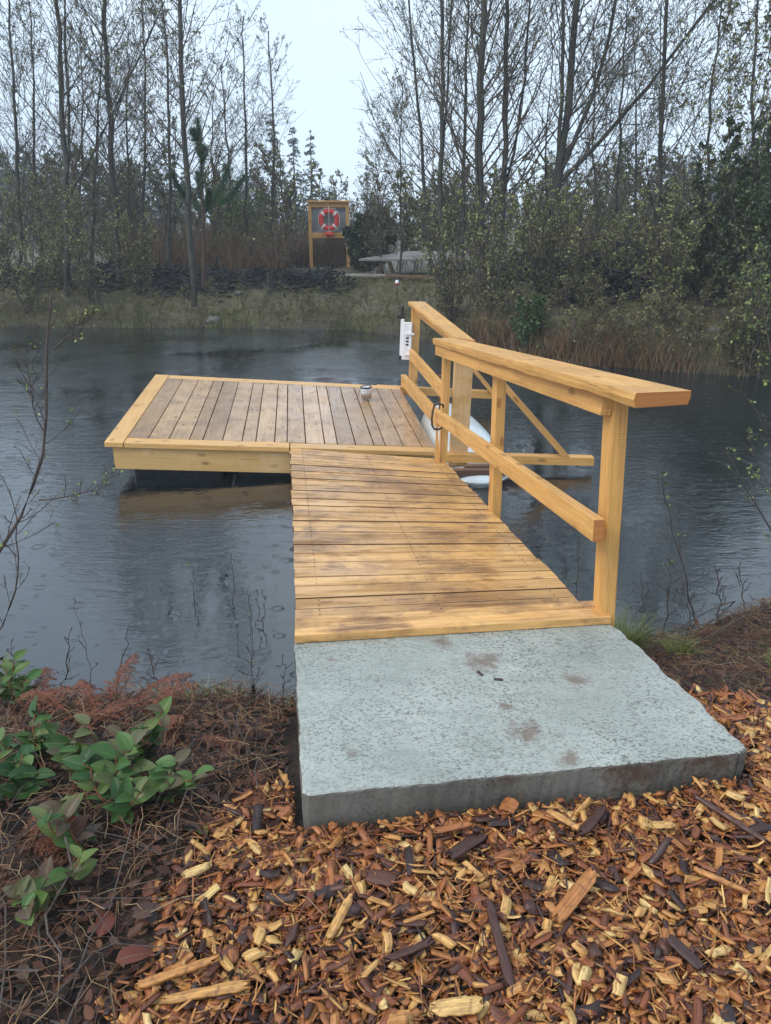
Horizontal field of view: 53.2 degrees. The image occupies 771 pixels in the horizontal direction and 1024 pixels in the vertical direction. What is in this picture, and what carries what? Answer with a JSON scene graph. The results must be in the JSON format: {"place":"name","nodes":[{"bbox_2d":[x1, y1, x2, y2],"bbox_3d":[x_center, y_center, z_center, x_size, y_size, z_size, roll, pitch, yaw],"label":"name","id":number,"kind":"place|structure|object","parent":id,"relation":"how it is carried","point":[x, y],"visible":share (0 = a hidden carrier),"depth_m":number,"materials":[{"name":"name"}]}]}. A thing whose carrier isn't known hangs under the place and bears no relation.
{"place":"outdoors","nodes":[
{"label":"outdoors","id":0,"kind":"place"},
{"bbox_2d":[0,326,770,703],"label":"water","id":1,"kind":"structure","parent":0,"point":[122,556],"depth_m":5.70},
{"bbox_2d":[104,302,593,477],"bbox_3d":[-0.379,-1.225,7.413,4.312,1.342,2.765,0,20,0],"label":"floating dock","id":2,"kind":"object","parent":1,"relation":"on","point":[177,426],"visible":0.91,"depth_m":6.78,"materials":[{"name":"brown wood"}]},
{"bbox_2d":[397,306,413,359],"bbox_3d":[0.217,-1.926,8.317,0.206,0.572,0.094,9,22,22],"label":"equipment holder","id":3,"kind":"object","parent":2,"relation":"attached to","point":[405,336],"visible":0.9,"depth_m":8.31,"materials":[{"name":"white plastic"}]},
{"bbox_2d":[290,338,690,642],"bbox_3d":[0.102,-0.356,4.443,1.313,1.411,3.855,-2,20,-7],"label":"gangway","id":4,"kind":"object","parent":2,"relation":"attached to","point":[387,546],"visible":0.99,"depth_m":3.68,"materials":[{"name":"brown wood"}]},
{"bbox_2d":[421,403,507,483],"bbox_3d":[0.700,-0.733,7.453,0.660,0.250,2.508,-2,20,-4],"label":"upturned hull","id":5,"kind":"object","parent":1,"relation":"on","point":[476,427],"visible":0.24,"depth_m":7.22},
{"bbox_2d":[0,223,770,1023],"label":"ground","id":6,"kind":"structure","parent":0,"point":[290,731],"depth_m":2.77,"materials":[{"name":"soil"}]},
{"bbox_2d":[0,153,35,283],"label":"shrub","id":7,"kind":"object","parent":6,"relation":"on","point":[3,245],"visible":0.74,"depth_m":18.43,"materials":[{"name":"green plant"}]},
{"bbox_2d":[0,474,36,629],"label":"sapling","id":8,"kind":"object","parent":6,"relation":"on","point":[17,574],"visible":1,"depth_m":2.93,"materials":[{"name":"brown plant"}]},
{"bbox_2d":[0,649,42,708],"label":"salal plant","id":9,"kind":"object","parent":6,"relation":"on","point":[10,682],"visible":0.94,"depth_m":3.13,"materials":[{"name":"green plant"}]},
{"bbox_2d":[0,744,55,810],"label":"salal plant","id":10,"kind":"object","parent":6,"relation":"on","point":[18,774],"visible":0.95,"depth_m":2.34,"materials":[{"name":"green plant"}]},
{"bbox_2d":[0,222,64,315],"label":"shrub","id":11,"kind":"object","parent":6,"relation":"on","point":[24,271],"visible":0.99,"depth_m":16.88,"materials":[{"name":"green plant"}]},
{"bbox_2d":[0,694,75,764],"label":"salal plant","id":12,"kind":"object","parent":6,"relation":"on","point":[45,735],"visible":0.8,"depth_m":2.55,"materials":[{"name":"green plant"}]},
{"bbox_2d":[16,811,64,861],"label":"dead fern","id":13,"kind":"object","parent":6,"relation":"on","point":[46,846],"visible":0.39,"depth_m":2.14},
{"bbox_2d":[17,688,73,720],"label":"dead fern","id":14,"kind":"object","parent":6,"relation":"on","point":[34,693],"visible":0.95,"depth_m":2.95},
{"bbox_2d":[0,0,95,265],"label":"alder tree","id":15,"kind":"object","parent":6,"relation":"on","point":[33,163],"visible":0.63,"depth_m":19.03,"materials":[{"name":"brown plant"}]},
{"bbox_2d":[0,0,97,263],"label":"alder tree","id":16,"kind":"object","parent":6,"relation":"on","point":[18,148],"visible":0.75,"depth_m":18.88,"materials":[{"name":"brown plant"}]},
{"bbox_2d":[2,845,97,925],"bbox_3d":[-0.865,0.960,1.951,0.164,0.140,0.240,8,21,20],"label":"salal plant","id":17,"kind":"object","parent":6,"relation":"on","point":[27,888],"visible":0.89,"depth_m":1.95,"materials":[{"name":"green plant"}]},
{"bbox_2d":[26,167,83,290],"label":"shrub","id":18,"kind":"object","parent":6,"relation":"on","point":[47,219],"visible":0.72,"depth_m":18.34,"materials":[{"name":"green plant"}]},
{"bbox_2d":[0,280,122,552],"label":"sapling","id":19,"kind":"object","parent":6,"relation":"on","point":[41,458],"visible":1,"depth_m":2.79,"materials":[{"name":"brown plant"}]},
{"bbox_2d":[29,792,103,858],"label":"salal plant","id":20,"kind":"object","parent":6,"relation":"on","point":[62,819],"visible":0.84,"depth_m":2.10,"materials":[{"name":"green plant"}]},
{"bbox_2d":[23,15,131,265],"bbox_3d":[-8.267,-9.767,20.840,3.009,6.496,2.182,-8,21,-20],"label":"alder tree","id":21,"kind":"object","parent":6,"relation":"on","point":[79,186],"visible":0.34,"depth_m":20.73,"materials":[{"name":"brown plant"}]},
{"bbox_2d":[58,184,115,304],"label":"shrub","id":22,"kind":"object","parent":6,"relation":"on","point":[85,267],"visible":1,"depth_m":17.16,"materials":[{"name":"green plant"}]},
{"bbox_2d":[72,679,106,716],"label":"dead fern","id":23,"kind":"object","parent":6,"relation":"on","point":[85,687],"visible":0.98,"depth_m":2.98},
{"bbox_2d":[46,713,137,776],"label":"salal plant","id":24,"kind":"object","parent":6,"relation":"on","point":[121,742],"visible":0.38,"depth_m":2.41,"materials":[{"name":"green plant"}]},
{"bbox_2d":[0,0,197,296],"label":"alder tree","id":25,"kind":"object","parent":6,"relation":"on","point":[66,163],"visible":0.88,"depth_m":16.53,"materials":[{"name":"grey plant"}]},
{"bbox_2d":[41,0,156,261],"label":"alder tree","id":26,"kind":"object","parent":6,"relation":"on","point":[95,212],"visible":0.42,"depth_m":19.90,"materials":[{"name":"brown plant"}]},
{"bbox_2d":[23,0,187,286],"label":"alder tree","id":27,"kind":"object","parent":6,"relation":"on","point":[111,177],"visible":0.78,"depth_m":17.17,"materials":[{"name":"brown plant"}]},
{"bbox_2d":[62,743,158,824],"bbox_3d":[-0.809,0.813,2.278,0.306,0.204,0.155,14,25,34],"label":"salal plant","id":28,"kind":"object","parent":6,"relation":"on","point":[125,794],"visible":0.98,"depth_m":2.27,"materials":[{"name":"green plant"}]},
{"bbox_2d":[0,255,233,293],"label":"brush pile","id":29,"kind":"object","parent":6,"relation":"on","point":[108,268],"visible":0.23,"depth_m":19.11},
{"bbox_2d":[101,653,139,707],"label":"dead fern","id":30,"kind":"object","parent":6,"relation":"on","point":[113,686],"visible":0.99,"depth_m":3.03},
{"bbox_2d":[90,696,159,726],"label":"dead fern","id":31,"kind":"object","parent":6,"relation":"on","point":[119,708],"visible":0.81,"depth_m":2.87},
{"bbox_2d":[80,11,182,246],"bbox_3d":[-6.722,-9.813,20.875,2.912,6.381,3.050,0,20,0],"label":"alder tree","id":32,"kind":"object","parent":6,"relation":"on","point":[128,203],"visible":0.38,"depth_m":20.58,"materials":[{"name":"brown plant"}]},
{"bbox_2d":[107,195,160,293],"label":"shrub","id":33,"kind":"object","parent":6,"relation":"on","point":[137,276],"visible":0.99,"depth_m":17.71,"materials":[{"name":"green plant"}]},
{"bbox_2d":[96,696,171,776],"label":"salal plant","id":34,"kind":"object","parent":6,"relation":"on","point":[152,731],"visible":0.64,"depth_m":2.52,"materials":[{"name":"green plant"}]},
{"bbox_2d":[72,0,218,261],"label":"alder tree","id":35,"kind":"object","parent":6,"relation":"on","point":[143,185],"visible":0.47,"depth_m":19.73,"materials":[{"name":"brown plant"}]},
{"bbox_2d":[0,679,296,1023],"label":"leaf litter","id":36,"kind":"object","parent":6,"relation":"on","point":[88,1012],"visible":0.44,"depth_m":2.16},
{"bbox_2d":[116,945,154,963],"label":"fallen leaf","id":37,"kind":"object","parent":36,"relation":"on","point":[133,953],"visible":1,"depth_m":1.78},
{"bbox_2d":[0,646,296,1023],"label":"fallen twigs","id":38,"kind":"object","parent":36,"relation":"on","point":[4,970],"depth_m":1.97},
{"bbox_2d":[126,672,191,706],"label":"dead fern","id":39,"kind":"object","parent":6,"relation":"on","point":[160,682],"visible":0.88,"depth_m":3.08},
{"bbox_2d":[109,748,213,802],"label":"salal plant","id":40,"kind":"object","parent":6,"relation":"on","point":[162,780],"visible":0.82,"depth_m":2.32,"materials":[{"name":"green plant"}]},
{"bbox_2d":[113,0,214,264],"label":"alder tree","id":41,"kind":"object","parent":6,"relation":"on","point":[169,198],"visible":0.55,"depth_m":18.84,"materials":[{"name":"brown plant"}]},
{"bbox_2d":[0,671,346,1023],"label":"dead stems","id":42,"kind":"object","parent":6,"relation":"on","point":[137,815],"visible":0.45,"depth_m":2.29,"materials":[{"name":"plant"}]},
{"bbox_2d":[82,0,301,306],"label":"alder tree","id":43,"kind":"object","parent":6,"relation":"on","point":[187,181],"visible":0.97,"depth_m":16.02,"materials":[{"name":"brown plant"}]},
{"bbox_2d":[167,115,249,290],"bbox_3d":[-4.105,-7.094,17.859,1.422,3.837,1.813,11,23,27],"label":"pine tree","id":44,"kind":"object","parent":6,"relation":"on","point":[196,134],"visible":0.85,"depth_m":17.72,"materials":[{"name":"green plant"}]},
{"bbox_2d":[172,58,247,235],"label":"alder tree","id":45,"kind":"object","parent":6,"relation":"on","point":[211,155],"visible":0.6,"depth_m":21.36,"materials":[{"name":"brown plant"}]},
{"bbox_2d":[189,45,269,226],"bbox_3d":[-4.285,-9.951,21.953,2.307,6.015,3.117,0,20,0],"label":"alder tree","id":46,"kind":"object","parent":6,"relation":"on","point":[236,127],"visible":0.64,"depth_m":21.57,"materials":[{"name":"brown plant"}]},
{"bbox_2d":[203,174,277,258],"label":"shrub","id":47,"kind":"object","parent":6,"relation":"on","point":[236,227],"visible":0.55,"depth_m":21.82,"materials":[{"name":"green plant"}]},
{"bbox_2d":[129,258,356,302],"bbox_3d":[-3.383,-5.667,18.960,5.581,1.106,3.283,0,20,0],"label":"brush pile","id":48,"kind":"object","parent":6,"relation":"on","point":[300,279],"visible":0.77,"depth_m":18.51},
{"bbox_2d":[208,0,285,236],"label":"alder tree","id":49,"kind":"object","parent":6,"relation":"on","point":[246,134],"visible":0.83,"depth_m":21.42,"materials":[{"name":"brown plant"}]},
{"bbox_2d":[242,14,306,256],"bbox_3d":[-3.093,-9.945,21.043,1.779,6.645,1.959,0,20,0],"label":"alder tree","id":50,"kind":"object","parent":6,"relation":"on","point":[272,192],"visible":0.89,"depth_m":20.90,"materials":[{"name":"brown plant"}]},
{"bbox_2d":[281,126,308,239],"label":"spruce tree","id":51,"kind":"object","parent":6,"relation":"on","point":[292,140],"visible":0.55,"depth_m":45.74,"materials":[{"name":"green plant"}]},
{"bbox_2d":[306,201,349,266],"bbox_3d":[-1.720,-8.346,23.546,1.320,2.181,0.200,0,20,0],"label":"lifebuoy stand","id":52,"kind":"object","parent":6,"relation":"on","point":[316,207],"visible":0.69,"depth_m":23.39,"materials":[{"name":"brown wood"}]},
{"bbox_2d":[341,206,397,271],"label":"bush","id":53,"kind":"object","parent":6,"relation":"on","point":[355,240],"visible":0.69,"depth_m":21.80,"materials":[{"name":"green plant"}]},
{"bbox_2d":[0,144,750,245],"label":"conifer forest","id":54,"kind":"object","parent":6,"relation":"on","point":[182,210],"visible":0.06,"depth_m":55.10,"materials":[{"name":"green plant"}]},
{"bbox_2d":[353,147,406,278],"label":"alder tree","id":55,"kind":"object","parent":6,"relation":"on","point":[372,175],"visible":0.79,"depth_m":19.40,"materials":[{"name":"brown plant"}]},
{"bbox_2d":[0,272,769,351],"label":"bank grass","id":56,"kind":"structure","parent":6,"relation":"on","point":[345,307],"depth_m":17.16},
{"bbox_2d":[3,271,766,371],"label":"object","id":57,"kind":"object","parent":6,"relation":"on","point":[327,305],"visible":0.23,"depth_m":17.08,"materials":[{"name":"brown plant"}]},
{"bbox_2d":[0,116,770,273],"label":"undergrowth","id":58,"kind":"object","parent":6,"relation":"on","point":[289,206],"visible":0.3,"depth_m":22.18,"materials":[{"name":"green plant"}]},
{"bbox_2d":[0,262,770,372],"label":"bank brush","id":59,"kind":"object","parent":6,"relation":"on","point":[649,308],"visible":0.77,"depth_m":12.49,"materials":[{"name":"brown plant"}]},
{"bbox_2d":[0,298,770,376],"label":"shore grass","id":60,"kind":"structure","parent":6,"relation":"on","point":[215,325],"depth_m":16.39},
{"bbox_2d":[0,265,770,366],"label":"dead stems","id":61,"kind":"object","parent":6,"relation":"on","point":[257,298],"visible":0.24,"depth_m":16.86,"materials":[{"name":"brown plant"}]},
{"bbox_2d":[0,114,770,261],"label":"distant wood","id":62,"kind":"object","parent":6,"relation":"on","point":[45,192],"visible":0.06,"depth_m":30.01,"materials":[{"name":"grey plant"}]},
{"bbox_2d":[354,66,447,279],"bbox_3d":[0.371,-7.878,18.338,2.176,4.792,1.785,-6,21,-17],"label":"alder tree","id":63,"kind":"object","parent":6,"relation":"on","point":[395,177],"visible":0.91,"depth_m":18.13,"materials":[{"name":"brown plant"}]},
{"bbox_2d":[84,179,719,274],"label":"bramble canes","id":64,"kind":"object","parent":6,"relation":"on","point":[333,250],"visible":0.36,"depth_m":21.11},
{"bbox_2d":[346,251,473,278],"bbox_3d":[0.770,-6.416,20.281,3.502,0.812,2.800,0,20,0],"label":"picnic table","id":65,"kind":"object","parent":6,"relation":"on","point":[408,255],"visible":0.62,"depth_m":19.82,"materials":[{"name":"grey wood"}]},
{"bbox_2d":[340,0,495,281],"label":"alder tree","id":66,"kind":"object","parent":6,"relation":"on","point":[413,56],"visible":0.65,"depth_m":17.86,"materials":[{"name":"brown plant"}]},
{"bbox_2d":[82,679,770,1023],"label":"wood chips","id":67,"kind":"object","parent":6,"relation":"on","point":[323,880],"visible":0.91,"depth_m":1.90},
{"bbox_2d":[134,955,219,988],"bbox_3d":[-0.469,1.036,1.735,0.189,0.016,0.024,-12,20,-15],"label":"wood splinter","id":68,"kind":"object","parent":67,"relation":"on","point":[161,978],"visible":1,"depth_m":1.73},
{"bbox_2d":[158,980,250,1005],"bbox_3d":[-0.394,1.049,1.683,0.197,0.014,0.027,-4,23,-11],"label":"wood splinter","id":69,"kind":"object","parent":67,"relation":"on","point":[228,987],"visible":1,"depth_m":1.68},
{"bbox_2d":[325,893,352,942],"bbox_3d":[-0.111,0.983,1.866,0.024,0.018,0.139,7,23,21],"label":"wood splinter","id":70,"kind":"object","parent":67,"relation":"on","point":[338,919],"visible":1,"depth_m":1.86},
{"bbox_2d":[429,995,483,1016],"bbox_3d":[0.154,1.064,1.659,0.117,0.017,0.042,-7,19,0],"label":"wood chunk","id":71,"kind":"object","parent":67,"relation":"on","point":[463,1005],"visible":1,"depth_m":1.65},
{"bbox_2d":[446,832,486,859],"bbox_3d":[0.219,0.908,2.102,0.149,0.012,0.044,-12,16,-41],"label":"bark strip","id":72,"kind":"object","parent":67,"relation":"on","point":[460,849],"visible":0.99,"depth_m":2.10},
{"bbox_2d":[487,899,514,997],"bbox_3d":[0.269,1.014,1.804,0.024,0.015,0.245,-4,25,-5],"label":"bark strip","id":73,"kind":"object","parent":67,"relation":"on","point":[505,965],"visible":1,"depth_m":1.80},
{"bbox_2d":[551,867,596,924],"bbox_3d":[0.476,0.960,1.932,0.043,0.012,0.199,8,25,43],"label":"wood splinter","id":74,"kind":"object","parent":67,"relation":"on","point":[575,894],"visible":1,"depth_m":1.93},
{"bbox_2d":[665,934,704,970],"bbox_3d":[0.692,1.016,1.778,0.033,0.013,0.098,-7,27,-36],"label":"bark strip","id":75,"kind":"object","parent":67,"relation":"on","point":[683,951],"visible":1,"depth_m":1.77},
{"bbox_2d":[693,794,770,844],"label":"bark strip","id":76,"kind":"object","parent":67,"relation":"on","point":[726,816],"visible":0.98,"depth_m":2.17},
{"bbox_2d":[349,0,515,284],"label":"alder tree","id":77,"kind":"object","parent":6,"relation":"on","point":[440,187],"visible":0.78,"depth_m":15.64,"materials":[{"name":"brown plant"}]},
{"bbox_2d":[400,171,509,322],"bbox_3d":[1.276,-4.922,14.471,1.749,2.765,2.093,-15,25,-36],"label":"shrub","id":78,"kind":"object","parent":6,"relation":"on","point":[440,287],"visible":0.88,"depth_m":14.45,"materials":[{"name":"green plant"}]},
{"bbox_2d":[396,0,534,282],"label":"alder tree","id":79,"kind":"object","parent":6,"relation":"on","point":[464,224],"visible":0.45,"depth_m":17.08,"materials":[{"name":"brown plant"}]},
{"bbox_2d":[397,0,602,292],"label":"alder tree","id":80,"kind":"object","parent":6,"relation":"on","point":[479,167],"visible":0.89,"depth_m":14.55,"materials":[{"name":"grey plant"}]},
{"bbox_2d":[462,164,552,319],"bbox_3d":[2.067,-4.702,13.638,1.407,2.565,1.577,10,22,26],"label":"shrub","id":81,"kind":"object","parent":6,"relation":"on","point":[494,279],"visible":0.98,"depth_m":13.59,"materials":[{"name":"green plant"}]},
{"bbox_2d":[294,624,746,830],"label":"concrete slab","id":82,"kind":"structure","parent":6,"relation":"on","point":[390,729],"depth_m":2.48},
{"bbox_2d":[508,292,548,352],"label":"bush","id":83,"kind":"object","parent":6,"relation":"on","point":[535,309],"visible":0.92,"depth_m":12.47,"materials":[{"name":"green plant"}]},
{"bbox_2d":[506,173,583,297],"bbox_3d":[2.865,-5.032,14.281,1.410,2.302,1.461,0,20,0],"label":"shrub","id":84,"kind":"object","parent":6,"relation":"on","point":[549,243],"visible":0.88,"depth_m":14.27,"materials":[{"name":"green plant"}]},
{"bbox_2d":[454,0,646,285],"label":"alder tree","id":85,"kind":"object","parent":6,"relation":"on","point":[505,45],"visible":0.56,"depth_m":15.06,"materials":[{"name":"brown plant"}]},
{"bbox_2d":[492,236,664,286],"bbox_3d":[4.580,-5.649,17.744,4.611,1.368,3.588,0,20,0],"label":"brush pile","id":86,"kind":"object","parent":6,"relation":"on","point":[556,263],"visible":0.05,"depth_m":17.41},
{"bbox_2d":[539,187,631,306],"bbox_3d":[3.587,-4.733,13.926,1.293,2.099,1.224,-6,21,-16],"label":"shrub","id":87,"kind":"object","parent":6,"relation":"on","point":[577,274],"visible":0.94,"depth_m":13.77,"materials":[{"name":"green plant"}]},
{"bbox_2d":[460,302,746,375],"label":"reeds","id":88,"kind":"object","parent":6,"relation":"on","point":[605,355],"visible":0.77,"depth_m":11.80,"materials":[{"name":"plant"}]},
{"bbox_2d":[550,33,657,254],"bbox_3d":[5.379,-8.751,19.229,2.271,5.654,2.327,-5,21,-14],"label":"alder tree","id":89,"kind":"object","parent":6,"relation":"on","point":[595,182],"visible":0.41,"depth_m":19.33,"materials":[{"name":"brown plant"}]},
{"bbox_2d":[570,0,671,251],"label":"alder tree","id":90,"kind":"object","parent":6,"relation":"on","point":[617,175],"visible":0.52,"depth_m":17.32,"materials":[{"name":"brown plant"}]},
{"bbox_2d":[584,192,665,269],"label":"shrub","id":91,"kind":"object","parent":6,"relation":"on","point":[622,254],"visible":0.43,"depth_m":15.10,"materials":[{"name":"green plant"}]},
{"bbox_2d":[488,0,765,289],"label":"alder tree","id":92,"kind":"object","parent":6,"relation":"on","point":[561,159],"visible":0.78,"depth_m":14.13,"materials":[{"name":"grey plant"}]},
{"bbox_2d":[573,9,701,237],"bbox_3d":[6.198,-8.549,18.311,3.061,5.917,2.409,12,23,30],"label":"alder tree","id":93,"kind":"object","parent":6,"relation":"on","point":[635,193],"visible":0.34,"depth_m":18.01,"materials":[{"name":"brown plant"}]},
{"bbox_2d":[614,602,671,651],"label":"grass tussock","id":94,"kind":"object","parent":6,"relation":"on","point":[632,638],"depth_m":3.55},
{"bbox_2d":[537,247,749,310],"bbox_3d":[5.067,-4.403,14.915,4.110,1.443,3.263,0,20,0],"label":"brush pile","id":95,"kind":"object","parent":6,"relation":"on","point":[616,279],"visible":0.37,"depth_m":14.47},
{"bbox_2d":[558,0,757,252],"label":"alder tree","id":96,"kind":"object","parent":6,"relation":"on","point":[662,97],"visible":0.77,"depth_m":13.64,"materials":[{"name":"brown plant"}]},
{"bbox_2d":[624,178,714,311],"bbox_3d":[4.780,-4.392,12.784,1.432,2.114,1.386,0,20,0],"label":"shrub","id":97,"kind":"object","parent":6,"relation":"on","point":[652,262],"visible":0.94,"depth_m":12.81,"materials":[{"name":"green plant"}]},
{"bbox_2d":[654,628,703,657],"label":"grass tussock","id":98,"kind":"object","parent":6,"relation":"on","point":[673,646],"depth_m":3.40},
{"bbox_2d":[633,0,770,267],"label":"alder tree","id":99,"kind":"object","parent":6,"relation":"on","point":[711,88],"visible":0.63,"depth_m":13.29,"materials":[{"name":"brown plant"}]},
{"bbox_2d":[633,588,770,707],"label":"dead stems","id":100,"kind":"object","parent":6,"relation":"on","point":[768,616],"visible":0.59,"depth_m":3.40,"materials":[{"name":"plant"}]},
{"bbox_2d":[643,597,770,702],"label":"leaf litter","id":101,"kind":"object","parent":6,"relation":"on","point":[723,672],"visible":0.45,"depth_m":3.33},
{"bbox_2d":[644,590,770,703],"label":"fallen branches","id":102,"kind":"object","parent":6,"relation":"on","point":[722,651],"depth_m":3.38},
{"bbox_2d":[656,134,765,302],"bbox_3d":[5.746,-5.140,13.611,1.567,2.837,1.854,-12,23,-29],"label":"evergreen bush","id":103,"kind":"object","parent":6,"relation":"on","point":[699,257],"visible":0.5,"depth_m":13.60,"materials":[{"name":"green plant"}]},
{"bbox_2d":[660,0,770,306],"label":"alder tree","id":104,"kind":"object","parent":6,"relation":"on","point":[753,80],"visible":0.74,"depth_m":12.41,"materials":[{"name":"brown plant"}]},
{"bbox_2d":[703,115,770,306],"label":"evergreen bush","id":105,"kind":"object","parent":6,"relation":"on","point":[744,203],"visible":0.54,"depth_m":12.54,"materials":[{"name":"green plant"}]},
{"bbox_2d":[720,244,770,541],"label":"sapling","id":106,"kind":"object","parent":6,"relation":"on","point":[756,475],"visible":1,"depth_m":3.39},
{"bbox_2d":[721,225,770,376],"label":"shrub","id":107,"kind":"object","parent":6,"relation":"on","point":[757,310],"visible":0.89,"depth_m":10.64,"materials":[{"name":"green plant"}]},
{"bbox_2d":[726,112,770,310],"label":"evergreen bush","id":108,"kind":"object","parent":6,"relation":"on","point":[761,157],"visible":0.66,"depth_m":11.88,"materials":[{"name":"green plant"}]},
{"bbox_2d":[0,0,770,222],"label":"sky","id":109,"kind":"structure","parent":0,"point":[324,60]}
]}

